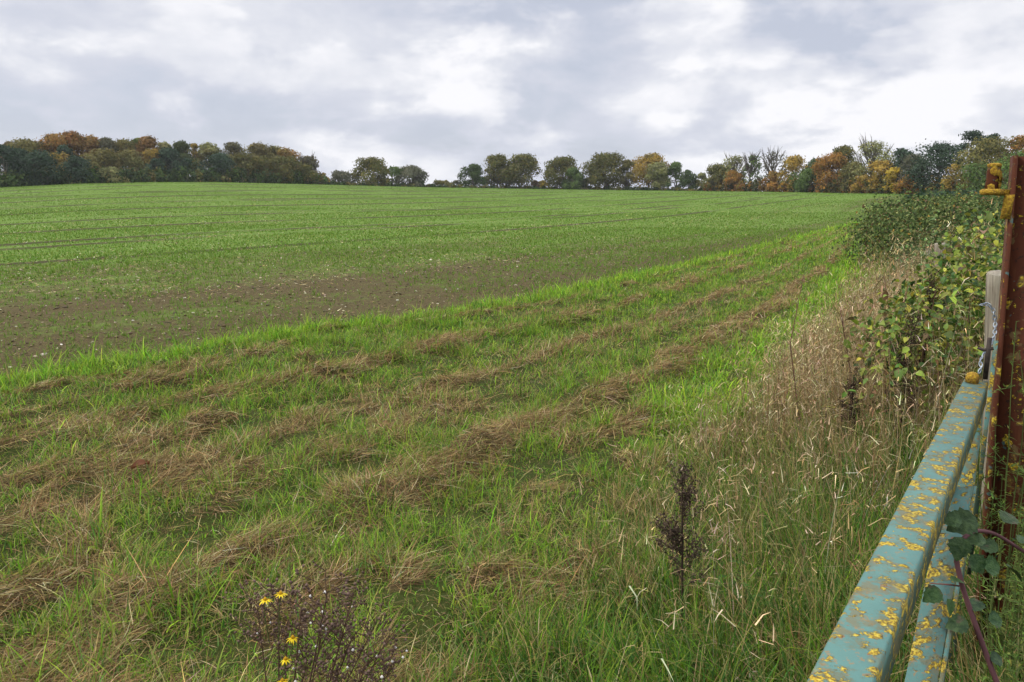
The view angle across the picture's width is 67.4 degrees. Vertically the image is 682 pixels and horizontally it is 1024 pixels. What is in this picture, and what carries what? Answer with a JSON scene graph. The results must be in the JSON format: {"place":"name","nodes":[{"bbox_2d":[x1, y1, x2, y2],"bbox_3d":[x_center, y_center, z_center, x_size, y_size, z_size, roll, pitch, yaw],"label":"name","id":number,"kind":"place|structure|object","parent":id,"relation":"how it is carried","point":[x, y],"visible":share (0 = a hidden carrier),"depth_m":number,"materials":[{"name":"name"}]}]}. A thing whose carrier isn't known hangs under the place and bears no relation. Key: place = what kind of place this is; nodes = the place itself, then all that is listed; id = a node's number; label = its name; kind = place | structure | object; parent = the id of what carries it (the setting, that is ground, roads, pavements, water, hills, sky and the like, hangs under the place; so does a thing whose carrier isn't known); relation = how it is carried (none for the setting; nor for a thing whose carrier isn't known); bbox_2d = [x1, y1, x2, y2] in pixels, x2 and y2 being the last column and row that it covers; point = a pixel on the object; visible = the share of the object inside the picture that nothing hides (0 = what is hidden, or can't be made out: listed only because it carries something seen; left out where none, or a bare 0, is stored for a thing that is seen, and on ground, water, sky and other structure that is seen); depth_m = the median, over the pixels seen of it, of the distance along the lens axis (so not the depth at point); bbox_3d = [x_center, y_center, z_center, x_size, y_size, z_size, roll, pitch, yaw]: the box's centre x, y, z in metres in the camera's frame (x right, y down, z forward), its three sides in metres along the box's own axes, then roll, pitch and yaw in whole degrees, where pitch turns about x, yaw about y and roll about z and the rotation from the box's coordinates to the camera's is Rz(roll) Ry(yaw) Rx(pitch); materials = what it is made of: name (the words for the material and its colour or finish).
{"place":"outdoors","nodes":[
{"label":"outdoors","id":0,"kind":"place"},
{"bbox_2d":[0,182,978,681],"bbox_3d":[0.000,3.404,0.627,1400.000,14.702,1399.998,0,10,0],"label":"ground","id":1,"kind":"structure","parent":0,"point":[422,296],"depth_m":8.71,"materials":[{"name":"plant"}]},
{"bbox_2d":[0,144,20,186],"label":"holm oak","id":2,"kind":"object","parent":1,"relation":"on","point":[9,155],"visible":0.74,"depth_m":160.45,"materials":[{"name":"green plant"}]},
{"bbox_2d":[6,137,48,184],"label":"tree","id":3,"kind":"object","parent":1,"relation":"on","point":[29,144],"visible":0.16,"depth_m":177.35,"materials":[{"name":"green plant"}]},
{"bbox_2d":[15,149,62,185],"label":"holm oak","id":4,"kind":"object","parent":1,"relation":"on","point":[44,160],"visible":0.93,"depth_m":162.28,"materials":[{"name":"green plant"}]},
{"bbox_2d":[37,151,67,171],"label":"orange beech","id":5,"kind":"object","parent":1,"relation":"on","point":[60,160],"visible":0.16,"depth_m":172.21,"materials":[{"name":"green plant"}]},
{"bbox_2d":[35,131,78,156],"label":"orange beech","id":6,"kind":"object","parent":1,"relation":"on","point":[52,141],"visible":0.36,"depth_m":179.55,"materials":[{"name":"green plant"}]},
{"bbox_2d":[56,144,74,159],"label":"holm oak","id":7,"kind":"object","parent":1,"relation":"on","point":[66,149],"visible":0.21,"depth_m":177.71,"materials":[{"name":"green plant"}]},
{"bbox_2d":[57,130,87,171],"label":"orange beech","id":8,"kind":"object","parent":1,"relation":"on","point":[72,139],"visible":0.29,"depth_m":184.79,"materials":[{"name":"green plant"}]},
{"bbox_2d":[57,154,97,183],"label":"holm oak","id":9,"kind":"object","parent":1,"relation":"on","point":[74,165],"visible":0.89,"depth_m":168.04,"materials":[{"name":"green plant"}]},
{"bbox_2d":[73,134,109,165],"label":"orange beech","id":10,"kind":"object","parent":1,"relation":"on","point":[92,142],"visible":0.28,"depth_m":187.02,"materials":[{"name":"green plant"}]},
{"bbox_2d":[81,147,127,182],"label":"olive tree","id":11,"kind":"object","parent":1,"relation":"on","point":[99,158],"visible":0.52,"depth_m":180.76,"materials":[{"name":"green plant"}]},
{"bbox_2d":[98,137,118,166],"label":"grey green tree","id":12,"kind":"object","parent":1,"relation":"on","point":[106,142],"visible":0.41,"depth_m":187.76,"materials":[{"name":"green plant"}]},
{"bbox_2d":[96,166,130,182],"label":"pale bush","id":13,"kind":"object","parent":1,"relation":"on","point":[115,178],"visible":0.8,"depth_m":174.63,"materials":[{"name":"green plant"}]},
{"bbox_2d":[114,138,139,169],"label":"olive tree","id":14,"kind":"object","parent":1,"relation":"on","point":[122,144],"visible":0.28,"depth_m":192.70,"materials":[{"name":"green plant"}]},
{"bbox_2d":[108,150,151,178],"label":"olive tree","id":15,"kind":"object","parent":1,"relation":"on","point":[134,160],"visible":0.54,"depth_m":185.44,"materials":[{"name":"green plant"}]},
{"bbox_2d":[134,134,161,164],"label":"rust beech","id":16,"kind":"object","parent":1,"relation":"on","point":[147,142],"visible":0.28,"depth_m":194.94,"materials":[{"name":"brown plant"}]},
{"bbox_2d":[142,148,165,167],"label":"orange beech","id":17,"kind":"object","parent":1,"relation":"on","point":[149,155],"visible":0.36,"depth_m":190.31,"materials":[{"name":"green plant"}]},
{"bbox_2d":[144,158,166,181],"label":"holm oak","id":18,"kind":"object","parent":1,"relation":"on","point":[155,163],"visible":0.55,"depth_m":185.94,"materials":[{"name":"green plant"}]},
{"bbox_2d":[155,147,194,181],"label":"holm oak","id":19,"kind":"object","parent":1,"relation":"on","point":[168,156],"visible":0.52,"depth_m":191.16,"materials":[{"name":"green plant"}]},
{"bbox_2d":[167,140,197,179],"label":"oak tree","id":20,"kind":"object","parent":1,"relation":"on","point":[183,147],"visible":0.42,"depth_m":199.09,"materials":[{"name":"green plant"}]},
{"bbox_2d":[190,143,202,181],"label":"yellow tree","id":21,"kind":"object","parent":1,"relation":"on","point":[194,146],"visible":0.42,"depth_m":205.50,"materials":[{"name":"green plant"}]},
{"bbox_2d":[195,141,221,171],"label":"lime tree","id":22,"kind":"object","parent":1,"relation":"on","point":[206,150],"visible":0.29,"depth_m":205.57,"materials":[{"name":"green plant"}]},
{"bbox_2d":[192,152,237,181],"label":"holm oak","id":23,"kind":"object","parent":1,"relation":"on","point":[219,161],"visible":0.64,"depth_m":194.13,"materials":[{"name":"green plant"}]},
{"bbox_2d":[216,141,245,181],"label":"grey tree","id":24,"kind":"object","parent":1,"relation":"on","point":[232,147],"visible":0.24,"depth_m":209.18,"materials":[{"name":"green plant"}]},
{"bbox_2d":[226,151,272,182],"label":"olive tree","id":25,"kind":"object","parent":1,"relation":"on","point":[245,161],"visible":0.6,"depth_m":201.66,"materials":[{"name":"green plant"}]},
{"bbox_2d":[239,141,274,178],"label":"olive tree","id":26,"kind":"object","parent":1,"relation":"on","point":[260,149],"visible":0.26,"depth_m":211.80,"materials":[{"name":"green plant"}]},
{"bbox_2d":[266,144,281,167],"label":"olive tree","id":27,"kind":"object","parent":1,"relation":"on","point":[274,149],"visible":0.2,"depth_m":216.75,"materials":[{"name":"green plant"}]},
{"bbox_2d":[257,155,302,183],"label":"olive tree","id":28,"kind":"object","parent":1,"relation":"on","point":[285,165],"visible":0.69,"depth_m":203.75,"materials":[{"name":"green plant"}]},
{"bbox_2d":[272,146,300,175],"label":"orange tree","id":29,"kind":"object","parent":1,"relation":"on","point":[285,152],"visible":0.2,"depth_m":215.21,"materials":[{"name":"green plant"}]},
{"bbox_2d":[293,163,320,183],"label":"olive tree","id":30,"kind":"object","parent":1,"relation":"on","point":[310,172],"visible":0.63,"depth_m":207.22,"materials":[{"name":"green plant"}]},
{"bbox_2d":[296,154,326,176],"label":"bare tree","id":31,"kind":"object","parent":1,"relation":"on","point":[311,160],"visible":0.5,"depth_m":216.22,"materials":[{"name":"green plant"}]},
{"bbox_2d":[222,561,408,681],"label":"ragwort","id":32,"kind":"object","parent":1,"relation":"on","point":[321,627],"visible":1,"depth_m":1.65,"materials":[{"name":"brown plant"}]},
{"bbox_2d":[330,170,359,183],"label":"olive bush","id":33,"kind":"object","parent":1,"relation":"on","point":[341,176],"visible":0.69,"depth_m":223.86,"materials":[{"name":"green plant"}]},
{"bbox_2d":[350,156,394,185],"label":"oak tree","id":34,"kind":"object","parent":1,"relation":"on","point":[373,164],"visible":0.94,"depth_m":224.15,"materials":[{"name":"green plant"}]},
{"bbox_2d":[379,165,403,184],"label":"pale tree","id":35,"kind":"object","parent":1,"relation":"on","point":[394,170],"visible":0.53,"depth_m":232.43,"materials":[{"name":"green plant"}]},
{"bbox_2d":[392,164,429,186],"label":"thorn tree","id":36,"kind":"object","parent":1,"relation":"on","point":[414,174],"visible":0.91,"depth_m":231.06,"materials":[{"name":"green plant"}]},
{"bbox_2d":[0,210,830,369],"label":"field stones","id":37,"kind":"object","parent":1,"relation":"on","point":[224,325],"visible":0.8,"depth_m":13.73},
{"bbox_2d":[0,196,847,368],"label":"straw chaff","id":38,"kind":"object","parent":1,"relation":"on","point":[305,247],"visible":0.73,"depth_m":23.13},
{"bbox_2d":[0,226,861,681],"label":"cut hay","id":39,"kind":"object","parent":1,"relation":"on","point":[204,456],"visible":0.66,"depth_m":4.24,"materials":[{"name":"plant"}]},
{"bbox_2d":[0,218,893,681],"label":"margin grass","id":40,"kind":"structure","parent":1,"relation":"on","point":[90,364],"depth_m":4.65,"materials":[{"name":"plant"}]},
{"bbox_2d":[0,182,913,374],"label":"crop seedlings","id":41,"kind":"object","parent":1,"relation":"on","point":[435,251],"visible":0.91,"depth_m":25.69,"materials":[{"name":"green plant"}]},
{"bbox_2d":[455,163,486,186],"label":"oak tree","id":42,"kind":"object","parent":1,"relation":"on","point":[475,172],"visible":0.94,"depth_m":245.15,"materials":[{"name":"green plant"}]},
{"bbox_2d":[481,153,522,185],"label":"oak tree","id":43,"kind":"object","parent":1,"relation":"on","point":[497,163],"visible":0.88,"depth_m":246.74,"materials":[{"name":"green plant"}]},
{"bbox_2d":[0,166,1008,193],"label":"undergrowth","id":44,"kind":"object","parent":1,"relation":"on","point":[11,179],"visible":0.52,"depth_m":189.01,"materials":[{"name":"green plant"}]},
{"bbox_2d":[494,153,542,187],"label":"oak tree","id":45,"kind":"object","parent":1,"relation":"on","point":[527,165],"visible":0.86,"depth_m":247.97,"materials":[{"name":"green plant"}]},
{"bbox_2d":[541,154,578,187],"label":"oak tree","id":46,"kind":"object","parent":1,"relation":"on","point":[563,164],"visible":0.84,"depth_m":244.32,"materials":[{"name":"green plant"}]},
{"bbox_2d":[560,166,585,188],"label":"green tree","id":47,"kind":"object","parent":1,"relation":"on","point":[574,174],"visible":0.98,"depth_m":240.77,"materials":[{"name":"green plant"}]},
{"bbox_2d":[579,150,626,189],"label":"oak tree","id":48,"kind":"object","parent":1,"relation":"on","point":[600,166],"visible":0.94,"depth_m":238.66,"materials":[{"name":"green plant"}]},
{"bbox_2d":[617,159,637,186],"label":"olive tree","id":49,"kind":"object","parent":1,"relation":"on","point":[627,164],"visible":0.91,"depth_m":238.61,"materials":[{"name":"green plant"}]},
{"bbox_2d":[630,152,670,187],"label":"golden oak","id":50,"kind":"object","parent":1,"relation":"on","point":[640,167],"visible":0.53,"depth_m":235.46,"materials":[{"name":"yellow plant"}]},
{"bbox_2d":[644,161,671,188],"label":"yellow green tree","id":51,"kind":"object","parent":1,"relation":"on","point":[658,171],"visible":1,"depth_m":230.47,"materials":[{"name":"green plant"}]},
{"bbox_2d":[665,161,683,187],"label":"green tree","id":52,"kind":"object","parent":1,"relation":"on","point":[674,170],"visible":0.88,"depth_m":231.41,"materials":[{"name":"green plant"}]},
{"bbox_2d":[650,457,714,624],"bbox_3d":[0.583,0.712,2.674,0.230,0.642,0.188,0,10,0],"label":"dead stalk","id":53,"kind":"object","parent":1,"relation":"on","point":[683,504],"visible":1,"depth_m":2.64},
{"bbox_2d":[679,169,698,188],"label":"green tree","id":54,"kind":"object","parent":1,"relation":"on","point":[688,179],"visible":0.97,"depth_m":227.61,"materials":[{"name":"green plant"}]},
{"bbox_2d":[393,242,1023,681],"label":"long grass","id":55,"kind":"structure","parent":1,"relation":"on","point":[829,598],"depth_m":2.81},
{"bbox_2d":[704,174,720,190],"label":"yellow bush","id":56,"kind":"object","parent":1,"relation":"on","point":[710,180],"visible":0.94,"depth_m":221.63,"materials":[{"name":"green plant"}]},
{"bbox_2d":[696,162,729,190],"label":"oak tree","id":57,"kind":"object","parent":1,"relation":"on","point":[718,170],"visible":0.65,"depth_m":223.69,"materials":[{"name":"green plant"}]},
{"bbox_2d":[723,169,743,190],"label":"orange tree","id":58,"kind":"object","parent":1,"relation":"on","point":[734,176],"visible":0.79,"depth_m":216.05,"materials":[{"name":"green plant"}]},
{"bbox_2d":[714,555,754,633],"bbox_3d":[0.754,0.882,2.611,0.137,0.257,0.230,4,11,21],"label":"weed","id":59,"kind":"object","parent":1,"relation":"on","point":[728,593],"visible":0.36,"depth_m":2.56,"materials":[{"name":"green plant"}]},
{"bbox_2d":[721,153,748,184],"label":"ash tree","id":60,"kind":"object","parent":1,"relation":"on","point":[733,164],"visible":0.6,"depth_m":220.84,"materials":[{"name":"green plant"}]},
{"bbox_2d":[742,151,763,185],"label":"bare tree","id":61,"kind":"object","parent":1,"relation":"on","point":[752,160],"visible":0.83,"depth_m":215.50,"materials":[{"name":"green plant"}]},
{"bbox_2d":[737,585,773,651],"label":"weed","id":62,"kind":"object","parent":1,"relation":"on","point":[752,596],"visible":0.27,"depth_m":2.43,"materials":[{"name":"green plant"}]},
{"bbox_2d":[762,170,784,191],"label":"orange tree","id":63,"kind":"object","parent":1,"relation":"on","point":[772,176],"visible":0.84,"depth_m":201.42,"materials":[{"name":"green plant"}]},
{"bbox_2d":[752,146,796,183],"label":"bare tree","id":64,"kind":"object","parent":1,"relation":"on","point":[772,167],"visible":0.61,"depth_m":205.76,"materials":[{"name":"grey plant"}]},
{"bbox_2d":[546,198,1011,681],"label":"dead grass stems","id":65,"kind":"object","parent":1,"relation":"on","point":[823,348],"visible":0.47,"depth_m":4.15,"materials":[{"name":"plant"}]},
{"bbox_2d":[775,154,810,191],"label":"golden tree","id":66,"kind":"object","parent":1,"relation":"on","point":[794,162],"visible":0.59,"depth_m":199.06,"materials":[{"name":"yellow plant"}]},
{"bbox_2d":[788,168,820,191],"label":"green tree","id":67,"kind":"object","parent":1,"relation":"on","point":[799,184],"visible":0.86,"depth_m":187.00,"materials":[{"name":"green plant"}]},
{"bbox_2d":[810,151,847,192],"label":"orange tree","id":68,"kind":"object","parent":1,"relation":"on","point":[831,160],"visible":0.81,"depth_m":180.69,"materials":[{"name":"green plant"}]},
{"bbox_2d":[825,145,857,183],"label":"oak tree","id":69,"kind":"object","parent":1,"relation":"on","point":[844,150],"visible":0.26,"depth_m":181.87,"materials":[{"name":"green plant"}]},
{"bbox_2d":[831,366,865,448],"bbox_3d":[1.795,0.400,4.055,0.173,0.555,0.195,0,10,0],"label":"dead stalk","id":70,"kind":"object","parent":1,"relation":"on","point":[850,407],"visible":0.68,"depth_m":4.04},
{"bbox_2d":[838,161,869,192],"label":"olive tree","id":71,"kind":"object","parent":1,"relation":"on","point":[845,171],"visible":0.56,"depth_m":173.29,"materials":[{"name":"green plant"}]},
{"bbox_2d":[848,174,868,192],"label":"gold bush","id":72,"kind":"object","parent":1,"relation":"on","point":[856,188],"visible":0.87,"depth_m":168.02,"materials":[{"name":"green plant"}]},
{"bbox_2d":[840,135,900,184],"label":"ash tree","id":73,"kind":"object","parent":1,"relation":"on","point":[877,152],"visible":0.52,"depth_m":172.04,"materials":[{"name":"green plant"}]},
{"bbox_2d":[853,408,893,454],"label":"weed","id":74,"kind":"object","parent":1,"relation":"on","point":[862,432],"visible":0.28,"depth_m":3.92,"materials":[{"name":"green plant"}]},
{"bbox_2d":[865,159,893,192],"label":"yellow tree","id":75,"kind":"object","parent":1,"relation":"on","point":[881,167],"visible":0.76,"depth_m":163.12,"materials":[{"name":"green plant"}]},
{"bbox_2d":[767,209,1004,434],"bbox_3d":[2.462,-0.060,4.432,1.810,1.436,1.762,0,10,0],"label":"bramble bush","id":76,"kind":"object","parent":1,"relation":"on","point":[945,287],"visible":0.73,"depth_m":4.15,"materials":[{"name":"green plant"}]},
{"bbox_2d":[882,166,901,193],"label":"yellow tree","id":77,"kind":"object","parent":1,"relation":"on","point":[891,175],"visible":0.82,"depth_m":158.08,"materials":[{"name":"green plant"}]},
{"bbox_2d":[869,302,925,458],"bbox_3d":[1.995,0.218,3.890,0.201,0.850,0.286,-5,11,-24],"label":"dead stalk","id":78,"kind":"object","parent":1,"relation":"on","point":[903,363],"visible":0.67,"depth_m":3.83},
{"bbox_2d":[884,147,913,182],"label":"holm oak","id":79,"kind":"object","parent":1,"relation":"on","point":[900,153],"visible":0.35,"depth_m":162.44,"materials":[{"name":"green plant"}]},
{"bbox_2d":[891,174,927,193],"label":"orange bush","id":80,"kind":"object","parent":1,"relation":"on","point":[900,184],"visible":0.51,"depth_m":153.42,"materials":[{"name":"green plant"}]},
{"bbox_2d":[897,153,931,182],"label":"grey tree","id":81,"kind":"object","parent":1,"relation":"on","point":[906,164],"visible":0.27,"depth_m":155.27,"materials":[{"name":"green plant"}]},
{"bbox_2d":[831,178,1007,271],"bbox_3d":[17.691,-5.138,30.433,7.024,2.080,38.991,5,12,26],"label":"hedge","id":82,"kind":"object","parent":1,"relation":"on","point":[911,213],"visible":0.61,"depth_m":16.12,"materials":[{"name":"green plant"}]},
{"bbox_2d":[906,271,942,404],"bbox_3d":[2.186,0.091,4.114,0.180,0.972,0.172,0,10,0],"label":"dead stalk","id":83,"kind":"object","parent":1,"relation":"on","point":[932,284],"visible":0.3,"depth_m":4.05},
{"bbox_2d":[901,138,966,193],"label":"holm oak","id":84,"kind":"object","parent":1,"relation":"on","point":[943,152],"visible":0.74,"depth_m":148.34,"materials":[{"name":"green plant"}]},
{"bbox_2d":[934,242,944,282],"bbox_3d":[4.029,-0.246,7.277,0.180,1.372,0.094,0,10,0],"label":"fence post","id":85,"kind":"object","parent":1,"relation":"on","point":[937,249],"visible":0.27,"depth_m":7.14,"materials":[{"name":"grey wood"}]},
{"bbox_2d":[878,202,1004,283],"bbox_3d":[8.023,-1.402,11.913,4.125,1.569,8.710,6,12,28],"label":"thicket","id":86,"kind":"object","parent":1,"relation":"on","point":[938,238],"visible":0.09,"depth_m":11.61,"materials":[{"name":"green plant"}]},
{"bbox_2d":[886,188,1001,203],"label":"hedge","id":87,"kind":"object","parent":1,"relation":"on","point":[953,192],"visible":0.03,"depth_m":69.41,"materials":[{"name":"green plant"}]},
{"bbox_2d":[939,164,964,190],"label":"yellow tree","id":88,"kind":"object","parent":1,"relation":"on","point":[944,181],"visible":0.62,"depth_m":141.51,"materials":[{"name":"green plant"}]},
{"bbox_2d":[952,130,986,172],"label":"holm oak","id":89,"kind":"object","parent":1,"relation":"on","point":[972,135],"visible":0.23,"depth_m":146.28,"materials":[{"name":"green plant"}]},
{"bbox_2d":[922,507,1023,681],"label":"bramble","id":90,"kind":"object","parent":1,"relation":"on","point":[963,522],"visible":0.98,"depth_m":1.14,"materials":[{"name":"green plant"}]},
{"bbox_2d":[952,161,1004,190],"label":"green tree","id":91,"kind":"object","parent":1,"relation":"on","point":[973,179],"visible":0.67,"depth_m":128.63,"materials":[{"name":"green plant"}]},
{"bbox_2d":[947,430,1023,681],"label":"goosegrass","id":92,"kind":"object","parent":1,"relation":"on","point":[1012,647],"visible":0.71,"depth_m":1.57,"materials":[{"name":"green plant"}]},
{"bbox_2d":[948,135,1023,189],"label":"hazel tree","id":93,"kind":"object","parent":1,"relation":"on","point":[983,146],"visible":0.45,"depth_m":132.51,"materials":[{"name":"green plant"}]},
{"bbox_2d":[979,270,1000,528],"bbox_3d":[1.706,0.516,2.690,0.242,1.538,0.117,0,10,0],"label":"fence post","id":94,"kind":"object","parent":1,"relation":"on","point":[993,278],"visible":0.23,"depth_m":2.57,"materials":[{"name":"grey wood"}]},
{"bbox_2d":[977,133,1004,177],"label":"holm oak","id":95,"kind":"object","parent":1,"relation":"on","point":[993,135],"visible":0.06,"depth_m":141.40,"materials":[{"name":"green plant"}]},
{"bbox_2d":[967,155,1023,681],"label":"gate post","id":96,"kind":"object","parent":1,"relation":"on","point":[1010,309],"visible":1,"depth_m":1.83,"materials":[{"name":"rusted metal"},{"name":"yellow lichen"}]},
{"bbox_2d":[807,372,987,681],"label":"field gate","id":97,"kind":"structure","parent":96,"relation":"attached to","point":[864,642],"depth_m":1.03,"materials":[{"name":"metal"}]},
{"bbox_2d":[978,302,997,373],"bbox_3d":[1.106,-0.010,1.806,0.100,0.159,0.038,-9,14,-41],"label":"chain","id":98,"kind":"object","parent":96,"relation":"hanging from","point":[995,322],"visible":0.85,"depth_m":1.81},
{"bbox_2d":[975,321,1023,680],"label":"goosegrass","id":99,"kind":"object","parent":1,"relation":"on","point":[1009,556],"visible":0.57,"depth_m":1.79,"materials":[{"name":"green plant"}]},
{"bbox_2d":[979,585,1023,681],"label":"goosegrass","id":100,"kind":"object","parent":1,"relation":"on","point":[1008,665],"visible":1,"depth_m":1.39,"materials":[{"name":"green plant"}]},
{"bbox_2d":[994,147,1023,188],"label":"green tree","id":101,"kind":"object","parent":1,"relation":"on","point":[1005,167],"visible":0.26,"depth_m":121.36,"materials":[{"name":"green plant"}]},
{"bbox_2d":[999,134,1023,177],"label":"beech tree","id":102,"kind":"object","parent":1,"relation":"on","point":[1018,140],"visible":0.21,"depth_m":131.30,"materials":[{"name":"orange plant"}]},
{"bbox_2d":[0,0,1023,191],"label":"sky","id":103,"kind":"structure","parent":0,"point":[438,87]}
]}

